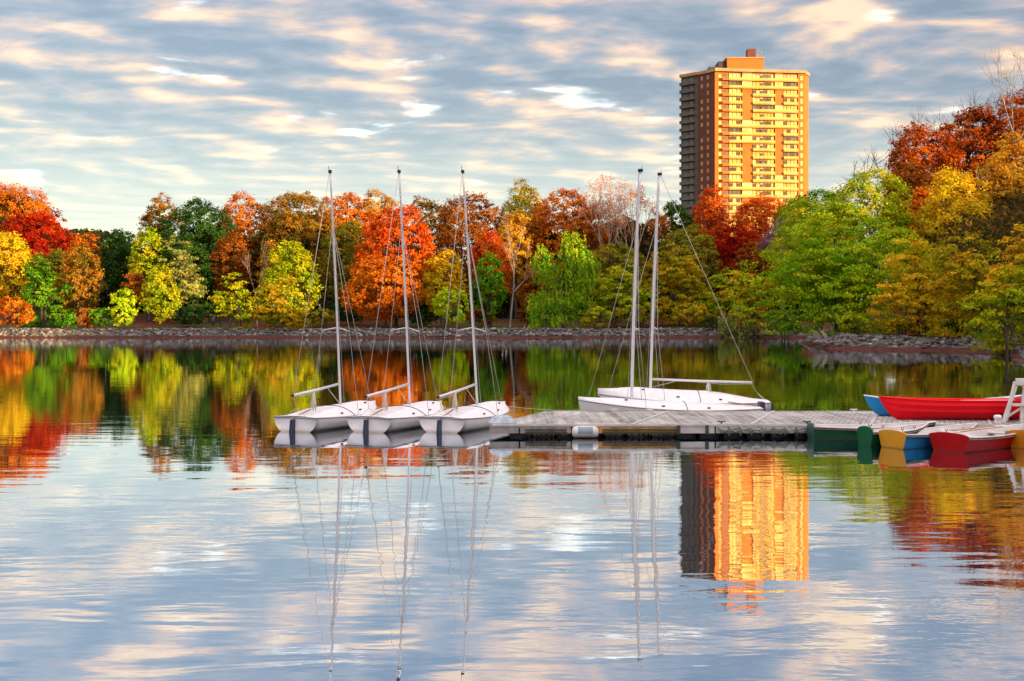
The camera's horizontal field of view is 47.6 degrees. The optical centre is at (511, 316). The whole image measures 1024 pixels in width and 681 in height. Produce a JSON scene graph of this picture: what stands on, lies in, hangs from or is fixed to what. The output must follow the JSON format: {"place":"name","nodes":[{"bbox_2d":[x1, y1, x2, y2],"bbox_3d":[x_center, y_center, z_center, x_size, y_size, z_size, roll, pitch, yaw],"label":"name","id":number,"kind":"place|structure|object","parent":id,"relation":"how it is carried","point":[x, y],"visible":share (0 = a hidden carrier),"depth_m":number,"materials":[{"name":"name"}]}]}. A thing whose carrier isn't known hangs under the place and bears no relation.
{"place":"outdoors","nodes":[
{"label":"outdoors","id":0,"kind":"place"},
{"bbox_2d":[0,337,1023,680],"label":"water","id":1,"kind":"structure","parent":0,"point":[178,509],"depth_m":18.03,"materials":[{"name":"liquid"}]},
{"bbox_2d":[274,166,376,432],"bbox_3d":[-5.263,-0.376,34.638,1.718,8.152,4.925,0,0,22],"label":"sailing dinghy","id":2,"kind":"object","parent":1,"relation":"on","point":[314,418],"visible":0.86,"depth_m":33.75,"materials":[{"name":"white plastic"}]},
{"bbox_2d":[346,166,443,432],"bbox_3d":[-3.172,-0.376,34.535,1.719,8.152,4.925,0,0,22],"label":"sailing dinghy","id":3,"kind":"object","parent":1,"relation":"on","point":[383,419],"visible":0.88,"depth_m":33.66,"materials":[{"name":"white plastic"}]},
{"bbox_2d":[419,166,509,433],"bbox_3d":[-1.138,-0.376,34.447,1.718,8.152,4.925,0,0,22],"label":"sailing dinghy","id":4,"kind":"object","parent":1,"relation":"on","point":[466,418],"visible":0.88,"depth_m":33.59,"materials":[{"name":"white plastic"}]},
{"bbox_2d":[578,167,765,410],"bbox_3d":[5.063,-0.531,36.621,5.957,8.462,1.938,0,0,2],"label":"sailing dinghy","id":5,"kind":"object","parent":1,"relation":"on","point":[602,404],"visible":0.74,"depth_m":36.41,"materials":[{"name":"white plastic"}]},
{"bbox_2d":[598,169,773,410],"bbox_3d":[5.777,-0.591,38.547,5.868,8.582,1.939,0,0,1],"label":"sailing dinghy","id":6,"kind":"object","parent":1,"relation":"on","point":[708,395],"visible":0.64,"depth_m":38.36,"materials":[{"name":"white plastic"}]},
{"bbox_2d":[490,409,1021,436],"bbox_3d":[8.747,3.113,33.282,18.702,0.600,4.435,0,0,0],"label":"floating dock","id":7,"kind":"object","parent":1,"relation":"on","point":[613,423],"visible":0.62,"depth_m":31.78,"materials":[{"name":"grey wood"}]},
{"bbox_2d":[717,426,807,435],"bbox_3d":[6.863,3.059,31.000,2.787,0.266,0.098,0,0,0],"label":"rope bundle","id":8,"kind":"object","parent":7,"relation":"hanging from","point":[761,429],"visible":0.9,"depth_m":30.98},
{"bbox_2d":[864,395,1021,415],"bbox_3d":[12.550,2.587,33.750,4.633,0.621,0.882,0,0,0],"label":"canoe","id":9,"kind":"object","parent":7,"relation":"on","point":[876,406],"visible":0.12,"depth_m":33.69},
{"bbox_2d":[878,396,1021,419],"bbox_3d":[12.920,2.567,32.550,5.231,0.661,0.882,0,0,2],"label":"canoe","id":10,"kind":"object","parent":7,"relation":"on","point":[944,408],"visible":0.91,"depth_m":32.31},
{"bbox_2d":[1001,378,1023,422],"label":"wooden stand","id":11,"kind":"object","parent":7,"relation":"on","point":[1007,413],"visible":0.95,"depth_m":31.54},
{"bbox_2d":[807,421,935,440],"bbox_3d":[9.538,3.047,30.648,3.341,0.566,0.848,0,0,-1],"label":"rowing boat","id":12,"kind":"object","parent":1,"relation":"on","point":[832,432],"visible":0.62,"depth_m":30.34,"materials":[{"name":"wood"}]},
{"bbox_2d":[857,422,928,445],"bbox_3d":[9.860,3.045,29.720,2.242,0.570,0.708,0,0,-28],"label":"rowing boat","id":13,"kind":"object","parent":1,"relation":"on","point":[867,436],"visible":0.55,"depth_m":29.32,"materials":[{"name":"metal"}]},
{"bbox_2d":[878,423,977,448],"bbox_3d":[10.731,3.047,29.399,3.143,0.566,1.048,0,0,-30],"label":"rowing boat","id":14,"kind":"object","parent":1,"relation":"on","point":[897,439],"visible":0.61,"depth_m":28.64,"materials":[{"name":"wood"}]},
{"bbox_2d":[928,423,1023,452],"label":"rowing boat","id":15,"kind":"object","parent":1,"relation":"on","point":[981,440],"visible":0.79,"depth_m":28.07,"materials":[{"name":"wood"}]},
{"bbox_2d":[0,261,1023,362],"bbox_3d":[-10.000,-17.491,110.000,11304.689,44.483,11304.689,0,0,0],"label":"ground","id":16,"kind":"structure","parent":0,"point":[501,322],"depth_m":181.29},
{"bbox_2d":[0,296,34,327],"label":"shrub","id":17,"kind":"object","parent":16,"relation":"on","point":[10,310],"visible":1,"depth_m":179.46,"materials":[{"name":"orange plant"}]},
{"bbox_2d":[0,229,36,318],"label":"broadleaf tree","id":18,"kind":"object","parent":16,"relation":"on","point":[7,250],"visible":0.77,"depth_m":194.56,"materials":[{"name":"yellow plant"}]},
{"bbox_2d":[0,182,61,270],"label":"broadleaf tree","id":19,"kind":"object","parent":16,"relation":"on","point":[37,204],"visible":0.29,"depth_m":220.19,"materials":[{"name":"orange plant"}]},
{"bbox_2d":[0,208,78,309],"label":"broadleaf tree","id":20,"kind":"object","parent":16,"relation":"on","point":[32,240],"visible":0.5,"depth_m":204.43,"materials":[{"name":"red plant"}]},
{"bbox_2d":[17,252,75,327],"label":"broadleaf tree","id":21,"kind":"object","parent":16,"relation":"on","point":[40,300],"visible":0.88,"depth_m":186.63,"materials":[{"name":"green plant"}]},
{"bbox_2d":[20,248,82,319],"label":"broadleaf tree","id":22,"kind":"object","parent":16,"relation":"on","point":[57,262],"visible":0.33,"depth_m":195.89,"materials":[{"name":"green plant"}]},
{"bbox_2d":[54,239,107,325],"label":"broadleaf tree","id":23,"kind":"object","parent":16,"relation":"on","point":[81,286],"visible":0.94,"depth_m":188.91,"materials":[{"name":"orange plant"}]},
{"bbox_2d":[63,230,107,306],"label":"broadleaf tree","id":24,"kind":"object","parent":16,"relation":"on","point":[88,242],"visible":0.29,"depth_m":212.59,"materials":[{"name":"orange plant"}]},
{"bbox_2d":[88,307,113,328],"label":"shrub","id":25,"kind":"object","parent":16,"relation":"on","point":[104,321],"visible":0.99,"depth_m":181.59,"materials":[{"name":"green plant"}]},
{"bbox_2d":[96,228,147,315],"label":"broadleaf tree","id":26,"kind":"object","parent":16,"relation":"on","point":[119,255],"visible":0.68,"depth_m":204.41,"materials":[{"name":"green plant"}]},
{"bbox_2d":[105,288,142,328],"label":"shrub","id":27,"kind":"object","parent":16,"relation":"on","point":[126,302],"visible":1,"depth_m":180.53,"materials":[{"name":"yellow plant"}]},
{"bbox_2d":[119,273,148,328],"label":"broadleaf tree","id":28,"kind":"object","parent":16,"relation":"on","point":[136,280],"visible":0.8,"depth_m":183.19,"materials":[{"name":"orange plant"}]},
{"bbox_2d":[122,226,163,321],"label":"broadleaf tree","id":29,"kind":"object","parent":16,"relation":"on","point":[148,238],"visible":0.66,"depth_m":197.31,"materials":[{"name":"yellow plant"}]},
{"bbox_2d":[134,191,184,279],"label":"broadleaf tree","id":30,"kind":"object","parent":16,"relation":"on","point":[150,217],"visible":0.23,"depth_m":220.95,"materials":[{"name":"orange plant"}]},
{"bbox_2d":[139,263,183,327],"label":"broadleaf tree","id":31,"kind":"object","parent":16,"relation":"on","point":[157,284],"visible":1,"depth_m":180.24,"materials":[{"name":"yellow plant"}]},
{"bbox_2d":[145,233,219,301],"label":"broadleaf tree","id":32,"kind":"object","parent":16,"relation":"on","point":[197,252],"visible":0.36,"depth_m":198.87,"materials":[{"name":"green plant"}]},
{"bbox_2d":[158,235,208,324],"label":"broadleaf tree","id":33,"kind":"object","parent":16,"relation":"on","point":[181,275],"visible":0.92,"depth_m":193.53,"materials":[{"name":"yellow plant"}]},
{"bbox_2d":[171,304,207,326],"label":"shrub","id":34,"kind":"object","parent":16,"relation":"on","point":[184,311],"visible":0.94,"depth_m":187.29,"materials":[{"name":"green plant"}]},
{"bbox_2d":[154,196,242,307],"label":"broadleaf tree","id":35,"kind":"object","parent":16,"relation":"on","point":[209,228],"visible":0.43,"depth_m":207.85,"materials":[{"name":"green plant"}]},
{"bbox_2d":[207,226,253,321],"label":"broadleaf tree","id":36,"kind":"object","parent":16,"relation":"on","point":[238,253],"visible":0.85,"depth_m":199.17,"materials":[{"name":"orange plant"}]},
{"bbox_2d":[207,272,258,328],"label":"broadleaf tree","id":37,"kind":"object","parent":16,"relation":"on","point":[234,304],"visible":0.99,"depth_m":181.81,"materials":[{"name":"yellow plant"}]},
{"bbox_2d":[214,188,276,314],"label":"broadleaf tree","id":38,"kind":"object","parent":16,"relation":"on","point":[246,221],"visible":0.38,"depth_m":216.02,"materials":[{"name":"orange plant"}]},
{"bbox_2d":[253,238,279,323],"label":"broadleaf tree","id":39,"kind":"object","parent":16,"relation":"on","point":[258,273],"visible":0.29,"depth_m":193.55,"materials":[{"name":"orange plant"}]},
{"bbox_2d":[246,276,310,328],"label":"broadleaf tree","id":40,"kind":"object","parent":16,"relation":"on","point":[277,312],"visible":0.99,"depth_m":180.66,"materials":[{"name":"yellow plant"}]},
{"bbox_2d":[259,239,325,326],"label":"broadleaf tree","id":41,"kind":"object","parent":16,"relation":"on","point":[298,250],"visible":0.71,"depth_m":188.75,"materials":[{"name":"yellow plant"}]},
{"bbox_2d":[252,190,339,305],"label":"broadleaf tree","id":42,"kind":"object","parent":16,"relation":"on","point":[282,216],"visible":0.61,"depth_m":211.77,"materials":[{"name":"orange plant"}]},
{"bbox_2d":[304,308,338,326],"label":"shrub","id":43,"kind":"object","parent":16,"relation":"on","point":[327,318],"visible":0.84,"depth_m":187.82,"materials":[{"name":"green plant"}]},
{"bbox_2d":[317,190,368,311],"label":"broadleaf tree","id":44,"kind":"object","parent":16,"relation":"on","point":[346,198],"visible":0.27,"depth_m":220.49,"materials":[{"name":"orange plant"}]},
{"bbox_2d":[316,219,375,319],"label":"broadleaf tree","id":45,"kind":"object","parent":16,"relation":"on","point":[351,239],"visible":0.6,"depth_m":202.82,"materials":[{"name":"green plant"}]},
{"bbox_2d":[327,300,365,324],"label":"shrub","id":46,"kind":"object","parent":16,"relation":"on","point":[345,315],"visible":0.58,"depth_m":193.27,"materials":[{"name":"green plant"}]},
{"bbox_2d":[352,187,399,309],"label":"broadleaf tree","id":47,"kind":"object","parent":16,"relation":"on","point":[367,203],"visible":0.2,"depth_m":222.92,"materials":[{"name":"orange plant"}]},
{"bbox_2d":[337,252,427,327],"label":"broadleaf tree","id":48,"kind":"object","parent":16,"relation":"on","point":[361,273],"visible":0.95,"depth_m":185.01,"materials":[{"name":"orange plant"}]},
{"bbox_2d":[352,201,441,325],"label":"broadleaf tree","id":49,"kind":"object","parent":16,"relation":"on","point":[379,238],"visible":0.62,"depth_m":190.33,"materials":[{"name":"orange plant"}]},
{"bbox_2d":[407,305,438,326],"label":"shrub","id":50,"kind":"object","parent":16,"relation":"on","point":[429,318],"visible":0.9,"depth_m":188.77,"materials":[{"name":"green plant"}]},
{"bbox_2d":[0,192,849,318],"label":"woods","id":51,"kind":"object","parent":16,"relation":"on","point":[104,296],"visible":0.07,"depth_m":214.45,"materials":[{"name":"green plant"}]},
{"bbox_2d":[397,194,457,304],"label":"broadleaf tree","id":52,"kind":"object","parent":16,"relation":"on","point":[428,206],"visible":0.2,"depth_m":221.16,"materials":[{"name":"orange plant"}]},
{"bbox_2d":[417,249,469,327],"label":"broadleaf tree","id":53,"kind":"object","parent":16,"relation":"on","point":[445,277],"visible":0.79,"depth_m":186.99,"materials":[{"name":"yellow plant"}]},
{"bbox_2d":[432,286,469,328],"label":"shrub","id":54,"kind":"object","parent":16,"relation":"on","point":[439,303],"visible":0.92,"depth_m":180.21,"materials":[{"name":"green plant"}]},
{"bbox_2d":[433,191,509,317],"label":"broadleaf tree","id":55,"kind":"object","parent":16,"relation":"on","point":[471,207],"visible":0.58,"depth_m":211.94,"materials":[{"name":"orange plant"}]},
{"bbox_2d":[468,250,508,326],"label":"broadleaf tree","id":56,"kind":"object","parent":16,"relation":"on","point":[487,282],"visible":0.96,"depth_m":187.51,"materials":[{"name":"green plant"}]},
{"bbox_2d":[466,227,513,314],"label":"broadleaf tree","id":57,"kind":"object","parent":16,"relation":"on","point":[481,242],"visible":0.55,"depth_m":203.05,"materials":[{"name":"orange plant"}]},
{"bbox_2d":[0,327,1023,357],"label":"rocks","id":58,"kind":"object","parent":16,"relation":"on","point":[895,341],"visible":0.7,"depth_m":177.89,"materials":[{"name":"stone"}]},
{"bbox_2d":[492,208,534,318],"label":"broadleaf tree","id":59,"kind":"object","parent":16,"relation":"on","point":[522,252],"visible":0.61,"depth_m":209.15,"materials":[{"name":"plant"}]},
{"bbox_2d":[497,214,542,327],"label":"bare tree","id":60,"kind":"object","parent":16,"relation":"on","point":[508,232],"visible":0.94,"depth_m":186.23,"materials":[{"name":"brown plant"}]},
{"bbox_2d":[498,177,547,314],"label":"broadleaf tree","id":61,"kind":"object","parent":16,"relation":"on","point":[517,199],"visible":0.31,"depth_m":222.64,"materials":[{"name":"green plant"}]},
{"bbox_2d":[514,270,560,317],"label":"broadleaf tree","id":62,"kind":"object","parent":16,"relation":"on","point":[527,289],"visible":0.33,"depth_m":197.37,"materials":[{"name":"orange plant"}]},
{"bbox_2d":[523,285,567,328],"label":"shrub","id":63,"kind":"object","parent":16,"relation":"on","point":[550,308],"visible":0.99,"depth_m":180.79,"materials":[{"name":"green plant"}]},
{"bbox_2d":[524,187,597,312],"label":"broadleaf tree","id":64,"kind":"object","parent":16,"relation":"on","point":[542,217],"visible":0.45,"depth_m":211.87,"materials":[{"name":"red plant"}]},
{"bbox_2d":[524,231,600,328],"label":"willow tree","id":65,"kind":"object","parent":16,"relation":"on","point":[568,278],"visible":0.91,"depth_m":183.65,"materials":[{"name":"green plant"}]},
{"bbox_2d":[567,204,611,316],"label":"broadleaf tree","id":66,"kind":"object","parent":16,"relation":"on","point":[591,239],"visible":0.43,"depth_m":207.34,"materials":[{"name":"orange plant"}]},
{"bbox_2d":[578,305,612,328],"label":"shrub","id":67,"kind":"object","parent":16,"relation":"on","point":[596,311],"visible":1,"depth_m":181.54,"materials":[{"name":"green plant"}]},
{"bbox_2d":[575,173,627,320],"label":"bare tree","id":68,"kind":"object","parent":16,"relation":"on","point":[600,201],"visible":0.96,"depth_m":205.40,"materials":[{"name":"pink plant"}]},
{"bbox_2d":[573,259,661,327],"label":"broadleaf tree","id":69,"kind":"object","parent":16,"relation":"on","point":[623,296],"visible":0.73,"depth_m":186.97,"materials":[{"name":"green plant"}]},
{"bbox_2d":[589,242,649,322],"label":"broadleaf tree","id":70,"kind":"object","parent":16,"relation":"on","point":[616,252],"visible":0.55,"depth_m":198.83,"materials":[{"name":"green plant"}]},
{"bbox_2d":[602,179,659,293],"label":"bare tree","id":71,"kind":"object","parent":16,"relation":"on","point":[627,204],"visible":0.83,"depth_m":206.56,"materials":[{"name":"pink plant"}]},
{"bbox_2d":[639,211,680,293],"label":"broadleaf tree","id":72,"kind":"object","parent":16,"relation":"on","point":[652,225],"visible":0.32,"depth_m":216.50,"materials":[{"name":"green plant"}]},
{"bbox_2d":[627,243,711,325],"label":"broadleaf tree","id":73,"kind":"object","parent":16,"relation":"on","point":[679,277],"visible":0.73,"depth_m":190.80,"materials":[{"name":"green plant"}]},
{"bbox_2d":[660,200,700,284],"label":"broadleaf tree","id":74,"kind":"object","parent":16,"relation":"on","point":[684,215],"visible":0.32,"depth_m":219.20,"materials":[{"name":"green plant"}]},
{"bbox_2d":[671,301,707,327],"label":"shrub","id":75,"kind":"object","parent":16,"relation":"on","point":[678,313],"visible":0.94,"depth_m":182.15,"materials":[{"name":"green plant"}]},
{"bbox_2d":[658,222,721,316],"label":"broadleaf tree","id":76,"kind":"object","parent":16,"relation":"on","point":[697,240],"visible":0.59,"depth_m":202.61,"materials":[{"name":"green plant"}]},
{"bbox_2d":[687,183,729,304],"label":"broadleaf tree","id":77,"kind":"object","parent":16,"relation":"on","point":[710,214],"visible":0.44,"depth_m":218.95,"materials":[{"name":"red plant"}]},
{"bbox_2d":[693,268,776,323],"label":"broadleaf tree","id":78,"kind":"object","parent":16,"relation":"on","point":[724,303],"visible":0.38,"depth_m":187.24,"materials":[{"name":"green plant"}]},
{"bbox_2d":[705,222,768,307],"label":"broadleaf tree","id":79,"kind":"object","parent":16,"relation":"on","point":[730,244],"visible":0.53,"depth_m":204.42,"materials":[{"name":"red plant"}]},
{"bbox_2d":[713,303,760,337],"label":"shrub","id":80,"kind":"object","parent":16,"relation":"on","point":[723,326],"visible":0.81,"depth_m":177.50,"materials":[{"name":"green plant"}]},
{"bbox_2d":[679,47,809,242],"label":"apartment tower","id":81,"kind":"structure","parent":16,"relation":"on","point":[744,129],"depth_m":412.12,"materials":[{"name":"orange brick"}]},
{"bbox_2d":[716,272,780,336],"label":"broadleaf tree","id":82,"kind":"object","parent":16,"relation":"on","point":[759,311],"visible":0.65,"depth_m":177.41,"materials":[{"name":"green plant"}]},
{"bbox_2d":[717,191,796,297],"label":"broadleaf tree","id":83,"kind":"object","parent":16,"relation":"on","point":[758,206],"visible":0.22,"depth_m":214.21,"materials":[{"name":"red plant"}]},
{"bbox_2d":[727,241,793,318],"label":"broadleaf tree","id":84,"kind":"object","parent":16,"relation":"on","point":[748,248],"visible":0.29,"depth_m":196.73,"materials":[{"name":"green plant"}]},
{"bbox_2d":[761,308,807,337],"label":"shrub","id":85,"kind":"object","parent":16,"relation":"on","point":[768,316],"visible":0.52,"depth_m":171.73,"materials":[{"name":"green plant"}]},
{"bbox_2d":[772,186,850,290],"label":"broadleaf tree","id":86,"kind":"object","parent":16,"relation":"on","point":[821,191],"visible":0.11,"depth_m":204.29,"materials":[{"name":"green plant"}]},
{"bbox_2d":[764,194,867,331],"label":"broadleaf tree","id":87,"kind":"object","parent":16,"relation":"on","point":[811,203],"visible":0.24,"depth_m":144.90,"materials":[{"name":"green plant"}]},
{"bbox_2d":[728,201,943,334],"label":"broadleaf tree","id":88,"kind":"object","parent":16,"relation":"on","point":[832,284],"visible":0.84,"depth_m":125.00,"materials":[{"name":"green plant"}]},
{"bbox_2d":[836,311,871,334],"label":"shrub","id":89,"kind":"object","parent":16,"relation":"on","point":[864,322],"visible":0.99,"depth_m":120.55,"materials":[{"name":"green plant"}]},
{"bbox_2d":[807,162,917,331],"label":"broadleaf tree","id":90,"kind":"object","parent":16,"relation":"on","point":[849,190],"visible":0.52,"depth_m":140.39,"materials":[{"name":"green plant"}]},
{"bbox_2d":[879,156,942,317],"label":"broadleaf tree","id":91,"kind":"object","parent":16,"relation":"on","point":[907,176],"visible":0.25,"depth_m":154.85,"materials":[{"name":"green plant"}]},
{"bbox_2d":[836,122,988,308],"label":"bare tree","id":92,"kind":"object","parent":16,"relation":"on","point":[864,162],"visible":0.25,"depth_m":188.67,"materials":[{"name":"brown plant"}]},
{"bbox_2d":[865,238,975,335],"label":"broadleaf tree","id":93,"kind":"object","parent":16,"relation":"on","point":[918,300],"visible":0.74,"depth_m":116.31,"materials":[{"name":"yellow plant"}]},
{"bbox_2d":[903,186,942,313],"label":"broadleaf tree","id":94,"kind":"object","parent":16,"relation":"on","point":[919,196],"visible":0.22,"depth_m":145.31,"materials":[{"name":"orange plant"}]},
{"bbox_2d":[880,120,967,238],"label":"broadleaf tree","id":95,"kind":"object","parent":16,"relation":"on","point":[919,135],"visible":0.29,"depth_m":166.86,"materials":[{"name":"red plant"}]},
{"bbox_2d":[909,163,997,279],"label":"broadleaf tree","id":96,"kind":"object","parent":16,"relation":"on","point":[949,214],"visible":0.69,"depth_m":135.02,"materials":[{"name":"yellow plant"}]},
{"bbox_2d":[894,162,1023,327],"bbox_3d":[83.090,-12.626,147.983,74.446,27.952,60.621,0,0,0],"label":"broadleaf tree","id":97,"kind":"object","parent":16,"relation":"on","point":[1006,218],"visible":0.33,"depth_m":128.25,"materials":[{"name":"plant"}]},
{"bbox_2d":[919,231,1022,337],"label":"broadleaf tree","id":98,"kind":"object","parent":16,"relation":"on","point":[972,268],"visible":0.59,"depth_m":110.47,"materials":[{"name":"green plant"}]},
{"bbox_2d":[930,103,1015,219],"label":"broadleaf tree","id":99,"kind":"object","parent":16,"relation":"on","point":[975,116],"visible":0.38,"depth_m":170.54,"materials":[{"name":"red plant"}]},
{"bbox_2d":[955,264,1023,355],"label":"broadleaf tree","id":100,"kind":"object","parent":16,"relation":"on","point":[1014,322],"visible":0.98,"depth_m":96.05,"materials":[{"name":"green plant"}]},
{"bbox_2d":[967,130,1023,260],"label":"broadleaf tree","id":101,"kind":"object","parent":16,"relation":"on","point":[995,164],"visible":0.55,"depth_m":145.06,"materials":[{"name":"orange plant"}]},
{"bbox_2d":[974,44,1023,180],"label":"bare tree","id":102,"kind":"object","parent":16,"relation":"on","point":[1007,79],"visible":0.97,"depth_m":164.87,"materials":[{"name":"grey plant"}]},
{"bbox_2d":[976,221,1023,337],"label":"broadleaf tree","id":103,"kind":"object","parent":16,"relation":"on","point":[1019,258],"visible":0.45,"depth_m":99.91,"materials":[{"name":"yellow plant"}]},
{"bbox_2d":[979,84,1023,177],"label":"broadleaf tree","id":104,"kind":"object","parent":16,"relation":"on","point":[1018,114],"visible":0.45,"depth_m":169.03,"materials":[{"name":"red plant"}]},
{"bbox_2d":[0,0,1023,305],"label":"sky","id":105,"kind":"structure","parent":0,"point":[107,106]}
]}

